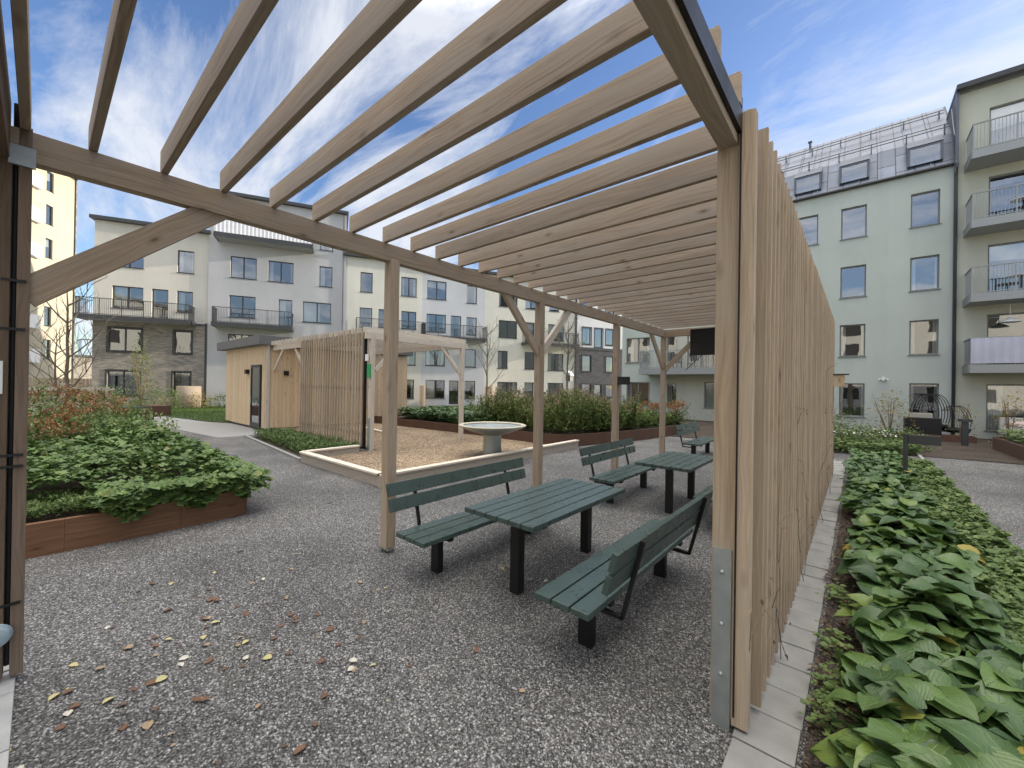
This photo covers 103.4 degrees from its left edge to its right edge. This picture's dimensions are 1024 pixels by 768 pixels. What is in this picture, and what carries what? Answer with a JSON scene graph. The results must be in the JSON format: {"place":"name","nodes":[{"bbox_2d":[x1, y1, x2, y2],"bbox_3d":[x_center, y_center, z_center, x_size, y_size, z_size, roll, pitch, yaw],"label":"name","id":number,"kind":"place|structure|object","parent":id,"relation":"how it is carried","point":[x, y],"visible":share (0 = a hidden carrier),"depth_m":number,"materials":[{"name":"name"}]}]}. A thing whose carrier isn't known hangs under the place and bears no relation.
{"place":"outdoors","nodes":[
{"label":"outdoors","id":0,"kind":"place"},
{"bbox_2d":[29,168,77,398],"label":"apartment building","id":1,"kind":"structure","parent":0,"point":[54,221],"depth_m":36.10,"materials":[{"name":"paint"}]},
{"bbox_2d":[74,354,91,392],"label":"brick house","id":2,"kind":"structure","parent":0,"point":[88,375],"depth_m":50.52,"materials":[{"name":"paint"}]},
{"bbox_2d":[116,411,260,437],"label":"concrete path","id":3,"kind":"structure","parent":0,"point":[215,429],"depth_m":16.21,"materials":[{"name":"grey concrete"}]},
{"bbox_2d":[166,406,228,421],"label":"lawn by path","id":4,"kind":"structure","parent":0,"point":[201,414],"depth_m":21.67,"materials":[{"name":"plant"}]},
{"bbox_2d":[135,386,188,409],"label":"garden shrub","id":5,"kind":"object","parent":4,"relation":"on","point":[161,396],"visible":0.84,"depth_m":25.65,"materials":[{"name":"green plant"}]},
{"bbox_2d":[157,386,201,407],"bbox_3d":[-22.806,0.882,27.731,2.535,1.500,1.388,1,0,-12],"label":"wicker screen","id":6,"kind":"object","parent":4,"relation":"on","point":[188,391],"visible":0.59,"depth_m":27.31,"materials":[{"name":"beige wicker"}]},
{"bbox_2d":[277,423,545,470],"bbox_3d":[-5.207,1.803,14.434,13.350,0.001,6.800,1,0,41],"label":"woodchip surface","id":7,"kind":"object","parent":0,"point":[416,447],"visible":0.38,"depth_m":11.78,"materials":[{"name":"beige sand"}]},
{"bbox_2d":[265,326,467,450],"bbox_3d":[-5.512,0.154,14.662,7.402,3.450,3.790,1,0,41],"label":"pergola","id":8,"kind":"object","parent":7,"relation":"on","point":[366,342],"visible":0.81,"depth_m":12.46,"materials":[{"name":"wood"}]},
{"bbox_2d":[459,421,525,454],"bbox_3d":[-0.512,1.488,10.525,1.760,0.872,1.760,1,0,41],"label":"bird bath","id":9,"kind":"object","parent":7,"relation":"on","point":[492,432],"visible":0.93,"depth_m":10.31,"materials":[{"name":"grey stone"}]},
{"bbox_2d":[8,405,919,767],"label":"gravel yard","id":10,"kind":"structure","parent":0,"point":[298,495],"depth_m":2.94,"materials":[{"name":"grey gravel"}]},
{"bbox_2d":[0,665,15,767],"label":"paving strip","id":11,"kind":"object","parent":10,"relation":"on","point":[7,685],"visible":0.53,"depth_m":2.26,"materials":[{"name":"stone"}]},
{"bbox_2d":[29,313,111,402],"bbox_3d":[-16.149,-0.483,14.339,2.646,4.369,2.323,1,0,-16],"label":"bare tree","id":12,"kind":"object","parent":10,"relation":"on","point":[55,379],"visible":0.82,"depth_m":14.34,"materials":[{"name":"brown plant"}]},
{"bbox_2d":[29,276,128,401],"bbox_3d":[-17.540,-1.467,15.721,3.420,6.290,3.586,1,0,15],"label":"bare tree","id":13,"kind":"object","parent":10,"relation":"on","point":[67,354],"visible":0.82,"depth_m":16.03,"materials":[{"name":"brown plant"}]},
{"bbox_2d":[25,438,246,558],"bbox_3d":[-9.847,1.613,8.206,12.460,0.400,4.960,1,0,41],"label":"raised planter","id":14,"kind":"object","parent":10,"relation":"on","point":[53,533],"visible":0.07,"depth_m":4.84,"materials":[{"name":"brown wood"}]},
{"bbox_2d":[27,414,75,467],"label":"hydrangea","id":15,"kind":"object","parent":14,"relation":"on","point":[41,425],"visible":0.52,"depth_m":6.91,"materials":[{"name":"green plant"}]},
{"bbox_2d":[28,391,102,439],"bbox_3d":[-10.274,0.809,8.638,1.988,1.329,1.851,1,0,20],"label":"hydrangea","id":16,"kind":"object","parent":14,"relation":"on","point":[36,405],"visible":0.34,"depth_m":8.90,"materials":[{"name":"brown plant"}]},
{"bbox_2d":[28,377,103,419],"bbox_3d":[-12.393,0.628,11.060,1.936,1.626,1.907,1,0,41],"label":"hydrangea","id":17,"kind":"object","parent":14,"relation":"on","point":[74,392],"visible":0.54,"depth_m":10.99,"materials":[{"name":"brown plant"}]},
{"bbox_2d":[27,408,117,455],"bbox_3d":[-8.794,0.967,7.899,2.020,1.026,2.004,1,0,41],"label":"hydrangea","id":18,"kind":"object","parent":14,"relation":"on","point":[65,419],"visible":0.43,"depth_m":7.78,"materials":[{"name":"green plant"}]},
{"bbox_2d":[28,394,133,427],"bbox_3d":[-10.632,0.836,10.051,2.024,1.258,1.909,1,0,41],"label":"hydrangea","id":19,"kind":"object","parent":14,"relation":"on","point":[96,406],"visible":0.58,"depth_m":10.04,"materials":[{"name":"green plant"}]},
{"bbox_2d":[50,386,135,419],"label":"hydrangea","id":20,"kind":"object","parent":14,"relation":"on","point":[112,400],"visible":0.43,"depth_m":12.26,"materials":[{"name":"brown plant"}]},
{"bbox_2d":[26,474,175,518],"bbox_3d":[-5.362,1.357,4.770,0.972,0.216,2.397,1,0,41],"label":"sedum ground cover","id":21,"kind":"object","parent":14,"relation":"on","point":[54,499],"visible":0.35,"depth_m":4.68,"materials":[{"name":"green plant"}]},
{"bbox_2d":[28,403,180,440],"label":"mixed perennials","id":22,"kind":"object","parent":14,"relation":"on","point":[137,417],"visible":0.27,"depth_m":9.51,"materials":[{"name":"green plant"}]},
{"bbox_2d":[27,418,274,508],"bbox_3d":[-8.028,1.124,6.828,8.091,0.557,4.721,1,0,41],"label":"geranium ground cover","id":23,"kind":"object","parent":14,"relation":"on","point":[86,451],"visible":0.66,"depth_m":5.98,"materials":[{"name":"green plant"}]},
{"bbox_2d":[95,456,270,523],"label":"trailing leaves","id":24,"kind":"object","parent":14,"relation":"on","point":[137,500],"visible":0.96,"depth_m":5.12,"materials":[{"name":"green plant"}]},
{"bbox_2d":[120,335,156,405],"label":"climbing shrub","id":25,"kind":"object","parent":10,"relation":"on","point":[137,369],"visible":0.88,"depth_m":25.29,"materials":[{"name":"green plant"}]},
{"bbox_2d":[253,436,361,456],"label":"juniper bed soil","id":26,"kind":"structure","parent":10,"relation":"on","point":[286,449],"depth_m":11.72,"materials":[{"name":"brown soil"}]},
{"bbox_2d":[253,427,361,452],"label":"juniper ground cover","id":27,"kind":"object","parent":26,"relation":"on","point":[299,441],"visible":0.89,"depth_m":11.66,"materials":[{"name":"green plant"}]},
{"bbox_2d":[217,335,412,429],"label":"garden shed","id":28,"kind":"structure","parent":10,"relation":"on","point":[245,379],"depth_m":16.66,"materials":[{"name":"brown wood"}]},
{"bbox_2d":[250,365,261,428],"bbox_3d":[-10.269,0.490,16.159,1.090,2.500,0.115,1,0,41],"label":"door","id":29,"kind":"structure","parent":28,"relation":"in","point":[256,370],"depth_m":16.14,"materials":[{"name":"paint"}]},
{"bbox_2d":[299,445,380,485],"bbox_3d":[-3.282,1.764,9.094,3.580,0.265,1.510,1,0,41],"label":"timber edging","id":30,"kind":"object","parent":10,"relation":"on","point":[319,458],"visible":0.77,"depth_m":8.70,"materials":[{"name":"beige wood"}]},
{"bbox_2d":[345,252,423,405],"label":"apartment building","id":31,"kind":"structure","parent":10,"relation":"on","point":[364,299],"depth_m":34.48,"materials":[{"name":"paint"}]},
{"bbox_2d":[401,277,416,297],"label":"window","id":32,"kind":"structure","parent":31,"relation":"in","point":[408,287],"depth_m":35.38,"materials":[{"name":"glass"}]},
{"bbox_2d":[0,0,834,732],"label":"pergola","id":33,"kind":"object","parent":10,"relation":"on","point":[718,242],"visible":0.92,"depth_m":2.65,"materials":[{"name":"wood"}]},
{"bbox_2d":[746,462,797,659],"bbox_3d":[1.548,1.216,2.323,0.175,1.372,1.319,1,0,41],"label":"climbing plant","id":34,"kind":"object","parent":33,"relation":"attached to","point":[762,603],"visible":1,"depth_m":2.56,"materials":[{"name":"brown plant"}]},
{"bbox_2d":[386,457,530,573],"bbox_3d":[-0.360,1.493,4.734,0.661,0.932,2.160,1,0,41],"label":"park bench","id":35,"kind":"object","parent":10,"relation":"on","point":[434,534],"visible":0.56,"depth_m":4.34,"materials":[{"name":"green paint"}]},
{"bbox_2d":[377,440,578,487],"bbox_3d":[-0.199,1.815,9.942,0.160,0.265,6.810,1,0,41],"label":"timber edging","id":36,"kind":"object","parent":10,"relation":"on","point":[429,470],"visible":0.73,"depth_m":9.09,"materials":[{"name":"beige wood"}]},
{"bbox_2d":[374,415,681,445],"bbox_3d":[-0.103,1.787,19.510,14.538,0.420,9.289,1,0,41],"label":"raised planter","id":37,"kind":"object","parent":10,"relation":"on","point":[586,437],"visible":0.29,"depth_m":14.37,"materials":[{"name":"metal"}]},
{"bbox_2d":[397,405,513,422],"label":"hosta ground cover","id":38,"kind":"object","parent":37,"relation":"on","point":[445,413],"visible":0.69,"depth_m":16.92,"materials":[{"name":"green plant"}]},
{"bbox_2d":[464,383,644,433],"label":"tall perennials","id":39,"kind":"object","parent":37,"relation":"on","point":[565,410],"visible":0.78,"depth_m":14.18,"materials":[{"name":"green plant"}]},
{"bbox_2d":[582,408,686,429],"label":"perennials","id":40,"kind":"object","parent":37,"relation":"on","point":[642,419],"visible":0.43,"depth_m":15.95,"materials":[{"name":"green plant"}]},
{"bbox_2d":[465,478,624,594],"bbox_3d":[0.414,1.575,4.228,0.816,0.788,1.720,1,0,41],"label":"picnic table","id":41,"kind":"object","parent":10,"relation":"on","point":[536,508],"visible":0.92,"depth_m":3.94,"materials":[{"name":"green paint"}]},
{"bbox_2d":[579,438,655,503],"bbox_3d":[1.972,1.536,7.213,0.661,0.932,2.009,1,0,41],"label":"park bench","id":42,"kind":"object","parent":10,"relation":"on","point":[616,476],"visible":0.84,"depth_m":7.03,"materials":[{"name":"green wood"}]},
{"bbox_2d":[534,488,712,648],"bbox_3d":[1.110,1.512,3.475,0.661,0.932,2.160,1,0,41],"label":"park bench","id":43,"kind":"object","parent":10,"relation":"on","point":[587,591],"visible":0.93,"depth_m":2.97,"materials":[{"name":"green wood"}]},
{"bbox_2d":[635,451,712,513],"bbox_3d":[2.699,1.618,6.589,0.816,0.788,1.479,1,0,41],"label":"picnic table","id":44,"kind":"object","parent":10,"relation":"on","point":[670,462],"visible":0.88,"depth_m":6.29,"materials":[{"name":"green wood"}]},
{"bbox_2d":[675,421,713,453],"bbox_3d":[5.226,1.599,11.429,0.661,0.932,1.944,1,0,41],"label":"park bench","id":45,"kind":"object","parent":10,"relation":"on","point":[700,441],"visible":0.85,"depth_m":11.29,"materials":[{"name":"green wood"}]},
{"bbox_2d":[722,460,844,767],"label":"paving strip","id":46,"kind":"object","parent":10,"relation":"on","point":[771,738],"visible":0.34,"depth_m":2.65,"materials":[{"name":"grey concrete"}]},
{"bbox_2d":[670,419,1023,463],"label":"front bed soil","id":47,"kind":"structure","parent":10,"relation":"on","point":[981,450],"depth_m":13.16,"materials":[{"name":"brown soil"}]},
{"bbox_2d":[834,422,893,450],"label":"garden shrub","id":48,"kind":"object","parent":47,"relation":"on","point":[840,432],"visible":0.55,"depth_m":13.15,"materials":[{"name":"green plant"}]},
{"bbox_2d":[833,436,923,454],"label":"leafy ground cover","id":49,"kind":"object","parent":47,"relation":"on","point":[865,444],"visible":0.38,"depth_m":12.27,"materials":[{"name":"green plant"}]},
{"bbox_2d":[861,390,922,438],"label":"garden shrub","id":50,"kind":"object","parent":47,"relation":"on","point":[888,416],"visible":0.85,"depth_m":16.04,"materials":[{"name":"green plant"}]},
{"bbox_2d":[865,427,941,451],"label":"garden shrub","id":51,"kind":"object","parent":47,"relation":"on","point":[890,435],"visible":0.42,"depth_m":13.18,"materials":[{"name":"green plant"}]},
{"bbox_2d":[903,412,941,434],"bbox_3d":[16.481,1.688,16.274,1.040,1.030,0.700,1,0,41],"label":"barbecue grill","id":52,"kind":"object","parent":47,"relation":"on","point":[927,423],"visible":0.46,"depth_m":16.02,"materials":[{"name":"black metal"}]},
{"bbox_2d":[802,474,1023,767],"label":"bed soil","id":53,"kind":"structure","parent":10,"relation":"on","point":[815,735],"depth_m":3.00,"materials":[{"name":"brown soil"}]},
{"bbox_2d":[797,578,858,735],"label":"weeds","id":54,"kind":"object","parent":53,"relation":"on","point":[830,705],"visible":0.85,"depth_m":2.49,"materials":[{"name":"green plant"}]},
{"bbox_2d":[806,510,862,731],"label":"soil litter","id":55,"kind":"object","parent":53,"relation":"on","point":[848,706],"visible":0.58,"depth_m":3.11,"materials":[{"name":"brown soil"}]},
{"bbox_2d":[834,593,908,620],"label":"broad leaf plant","id":56,"kind":"object","parent":53,"relation":"on","point":[862,600],"visible":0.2,"depth_m":3.08,"materials":[{"name":"green plant"}]},
{"bbox_2d":[835,447,936,513],"bbox_3d":[7.357,1.814,8.093,1.253,0.349,7.090,1,0,41],"label":"broad leaf ground cover","id":57,"kind":"object","parent":53,"relation":"on","point":[863,464],"visible":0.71,"depth_m":8.01,"materials":[{"name":"green plant"}]},
{"bbox_2d":[810,717,966,767],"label":"broad leaf plant","id":58,"kind":"object","parent":53,"relation":"on","point":[879,733],"visible":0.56,"depth_m":1.87,"materials":[{"name":"green plant"}]},
{"bbox_2d":[820,474,1023,767],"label":"broad leaf ground cover","id":59,"kind":"object","parent":53,"relation":"on","point":[960,684],"visible":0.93,"depth_m":2.60,"materials":[{"name":"green plant"}]},
{"bbox_2d":[903,433,941,473],"bbox_3d":[8.196,1.531,8.099,0.535,1.040,0.100,1,0,41],"label":"bollard lamp","id":60,"kind":"object","parent":53,"relation":"on","point":[922,440],"visible":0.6,"depth_m":8.12,"materials":[{"name":"metal"}]},
{"bbox_2d":[882,454,1023,645],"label":"leaf ground cover","id":61,"kind":"object","parent":53,"relation":"on","point":[1002,574],"visible":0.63,"depth_m":4.62,"materials":[{"name":"green plant"}]},
{"bbox_2d":[992,437,1023,460],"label":"raised planter","id":62,"kind":"object","parent":10,"relation":"on","point":[1012,447],"visible":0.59,"depth_m":12.32,"materials":[{"name":"metal"}]},
{"bbox_2d":[1,0,1023,353],"label":"sky","id":63,"kind":"structure","parent":0,"point":[817,71],"materials":[{"name":"blue"}]},
{"bbox_2d":[484,271,579,403],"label":"apartment building","id":64,"kind":"structure","parent":0,"point":[514,352],"depth_m":39.29,"materials":[{"name":"paint"}]},
{"bbox_2d":[499,320,516,338],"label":"window","id":65,"kind":"structure","parent":64,"relation":"in","point":[507,329],"depth_m":39.62,"materials":[{"name":"glass"}]},
{"bbox_2d":[923,456,1023,554],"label":"path","id":66,"kind":"structure","parent":0,"point":[995,490],"depth_m":8.11,"materials":[{"name":"grey gravel"}]},
{"bbox_2d":[946,63,1023,438],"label":"apartment building","id":67,"kind":"structure","parent":0,"point":[985,117],"depth_m":16.65,"materials":[{"name":"grey paint"}]},
{"bbox_2d":[984,384,1023,431],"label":"window","id":68,"kind":"structure","parent":67,"relation":"in","point":[993,392],"depth_m":16.72,"materials":[{"name":"glass"}]},
{"bbox_2d":[987,241,1023,291],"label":"window","id":69,"kind":"structure","parent":67,"relation":"in","point":[1013,251],"depth_m":16.79,"materials":[{"name":"glass"}]},
{"bbox_2d":[987,312,1023,364],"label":"window","id":70,"kind":"structure","parent":67,"relation":"in","point":[994,328],"depth_m":17.00,"materials":[{"name":"glass"}]},
{"bbox_2d":[988,171,1023,216],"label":"window","id":71,"kind":"structure","parent":67,"relation":"in","point":[1014,178],"depth_m":17.00,"materials":[{"name":"clear glass"}]},
{"bbox_2d":[989,99,1023,144],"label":"window","id":72,"kind":"structure","parent":67,"relation":"in","point":[1017,106],"depth_m":16.66,"materials":[{"name":"clear glass"}]},
{"label":"ground","id":73,"kind":"structure","parent":0,"visible":0},
{"bbox_2d":[28,378,90,402],"bbox_3d":[-32.539,0.489,30.056,0.040,1.800,5.180,1,0,35],"label":"wooden fence","id":74,"kind":"object","parent":73,"relation":"on","point":[78,384],"visible":0.12,"depth_m":29.41,"materials":[{"name":"brown wood"}]},
{"bbox_2d":[74,214,210,406],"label":"apartment building","id":75,"kind":"structure","parent":73,"relation":"on","point":[162,294],"depth_m":28.11,"materials":[{"name":"white paint"}]},
{"bbox_2d":[104,369,140,396],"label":"window","id":76,"kind":"structure","parent":75,"relation":"in","point":[114,375],"depth_m":28.06,"materials":[{"name":"glass"}]},
{"bbox_2d":[106,326,142,353],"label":"window","id":77,"kind":"structure","parent":75,"relation":"in","point":[121,340],"depth_m":28.05,"materials":[{"name":"glass"}]},
{"bbox_2d":[111,285,142,309],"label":"window","id":78,"kind":"structure","parent":75,"relation":"in","point":[119,292],"depth_m":27.63,"materials":[{"name":"glass"}]},
{"bbox_2d":[152,289,167,318],"bbox_3d":[-24.749,-5.506,28.745,0.914,2.184,1.105,1,0,-23],"label":"door","id":79,"kind":"structure","parent":75,"relation":"in","point":[158,295],"depth_m":29.09,"materials":[{"name":"paint"}]},
{"bbox_2d":[171,371,191,396],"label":"window","id":80,"kind":"structure","parent":75,"relation":"in","point":[181,378],"depth_m":29.05,"materials":[{"name":"glass"}]},
{"bbox_2d":[172,329,192,354],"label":"window","id":81,"kind":"structure","parent":75,"relation":"in","point":[183,340],"depth_m":29.22,"materials":[{"name":"glass"}]},
{"bbox_2d":[176,250,193,273],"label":"window","id":82,"kind":"structure","parent":75,"relation":"in","point":[185,259],"depth_m":29.14,"materials":[{"name":"glass"}]},
{"bbox_2d":[206,188,348,405],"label":"apartment building","id":83,"kind":"structure","parent":73,"relation":"on","point":[263,282],"depth_m":30.61,"materials":[{"name":"paint"}]},
{"bbox_2d":[229,295,255,318],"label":"window","id":84,"kind":"structure","parent":83,"relation":"in","point":[244,302],"depth_m":30.88,"materials":[{"name":"glass"}]},
{"bbox_2d":[229,256,256,279],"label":"window","id":85,"kind":"structure","parent":83,"relation":"in","point":[241,268],"depth_m":30.87,"materials":[{"name":"glass"}]},
{"bbox_2d":[268,261,293,283],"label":"window","id":86,"kind":"structure","parent":83,"relation":"in","point":[280,272],"depth_m":31.82,"materials":[{"name":"glass"}]},
{"bbox_2d":[303,301,330,323],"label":"window","id":87,"kind":"structure","parent":83,"relation":"in","point":[313,312],"depth_m":32.14,"materials":[{"name":"glass"}]},
{"bbox_2d":[421,268,487,405],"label":"apartment building","id":88,"kind":"structure","parent":73,"relation":"on","point":[451,309],"depth_m":36.66,"materials":[{"name":"paint"}]},
{"bbox_2d":[425,350,444,365],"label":"window","id":89,"kind":"structure","parent":88,"relation":"in","point":[432,358],"depth_m":36.60,"materials":[{"name":"glass"}]},
{"bbox_2d":[425,380,444,397],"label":"window","id":90,"kind":"structure","parent":88,"relation":"in","point":[434,388],"depth_m":36.02,"materials":[{"name":"glass"}]},
{"bbox_2d":[426,314,445,332],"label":"window","id":91,"kind":"structure","parent":88,"relation":"in","point":[431,318],"depth_m":36.79,"materials":[{"name":"glass"}]},
{"bbox_2d":[427,280,446,300],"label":"window","id":92,"kind":"structure","parent":88,"relation":"in","point":[436,290],"depth_m":36.37,"materials":[{"name":"glass"}]},
{"bbox_2d":[574,299,622,402],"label":"apartment building","id":93,"kind":"structure","parent":73,"relation":"on","point":[594,364],"depth_m":42.76,"materials":[{"name":"brick"}]},
{"bbox_2d":[621,317,714,420],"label":"apartment building","id":94,"kind":"structure","parent":73,"relation":"on","point":[693,384],"depth_m":24.84,"materials":[{"name":"grey paint"}]},
{"bbox_2d":[627,337,649,362],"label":"window","id":95,"kind":"structure","parent":94,"relation":"in","point":[634,345],"depth_m":26.94,"materials":[{"name":"glass"}]},
{"bbox_2d":[627,382,649,406],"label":"window","id":96,"kind":"structure","parent":94,"relation":"in","point":[643,387],"depth_m":27.14,"materials":[{"name":"glass"}]},
{"bbox_2d":[687,336,714,367],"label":"window","id":97,"kind":"structure","parent":94,"relation":"in","point":[709,357],"depth_m":24.66,"materials":[{"name":"glass"}]},
{"bbox_2d":[777,106,958,434],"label":"apartment building","id":98,"kind":"structure","parent":73,"relation":"on","point":[876,208],"depth_m":18.75,"materials":[{"name":"green paint"}]},
{"bbox_2d":[799,215,818,245],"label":"window","id":99,"kind":"structure","parent":98,"relation":"in","point":[809,225],"depth_m":21.33,"materials":[{"name":"glass"}]},
{"bbox_2d":[838,324,865,357],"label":"window","id":100,"kind":"structure","parent":98,"relation":"in","point":[852,337],"depth_m":20.08,"materials":[{"name":"glass"}]},
{"bbox_2d":[838,383,865,417],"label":"window","id":101,"kind":"structure","parent":98,"relation":"in","point":[853,394],"depth_m":20.13,"materials":[{"name":"glass"}]},
{"bbox_2d":[839,265,866,298],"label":"window","id":102,"kind":"structure","parent":98,"relation":"in","point":[852,282],"depth_m":20.16,"materials":[{"name":"blue glass"}]},
{"bbox_2d":[840,205,867,240],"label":"window","id":103,"kind":"structure","parent":98,"relation":"in","point":[853,220],"depth_m":20.14,"materials":[{"name":"clear glass"}]},
{"bbox_2d":[907,319,939,355],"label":"window","id":104,"kind":"structure","parent":98,"relation":"in","point":[923,336],"depth_m":18.47,"materials":[{"name":"glass"}]},
{"bbox_2d":[909,383,938,417],"bbox_3d":[18.485,1.085,18.252,0.924,2.214,1.105,1,0,41],"label":"window","id":105,"kind":"structure","parent":98,"relation":"in","point":[915,389],"depth_m":18.46,"materials":[{"name":"glass"}]},
{"bbox_2d":[909,255,940,291],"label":"window","id":106,"kind":"structure","parent":98,"relation":"in","point":[924,274],"depth_m":18.47,"materials":[{"name":"clear glass"}]},
{"bbox_2d":[909,189,941,228],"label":"window","id":107,"kind":"structure","parent":98,"relation":"in","point":[925,207],"depth_m":18.53,"materials":[{"name":"glass"}]},
{"label":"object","id":108,"kind":"structure","parent":0,"visible":0},
{"bbox_2d":[469,317,506,404],"bbox_3d":[-2.133,-1.529,29.115,3.779,6.968,3.601,1,0,-18],"label":"bare tree","id":109,"kind":"object","parent":108,"relation":"on","point":[486,369],"visible":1,"depth_m":29.22,"materials":[{"name":"brown plant"}]},
{"bbox_2d":[545,314,590,388],"bbox_3d":[4.557,-2.132,30.835,3.534,8.395,3.956,1,0,-27],"label":"bare tree","id":110,"kind":"object","parent":108,"relation":"on","point":[568,358],"visible":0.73,"depth_m":30.92,"materials":[{"name":"brown plant"}]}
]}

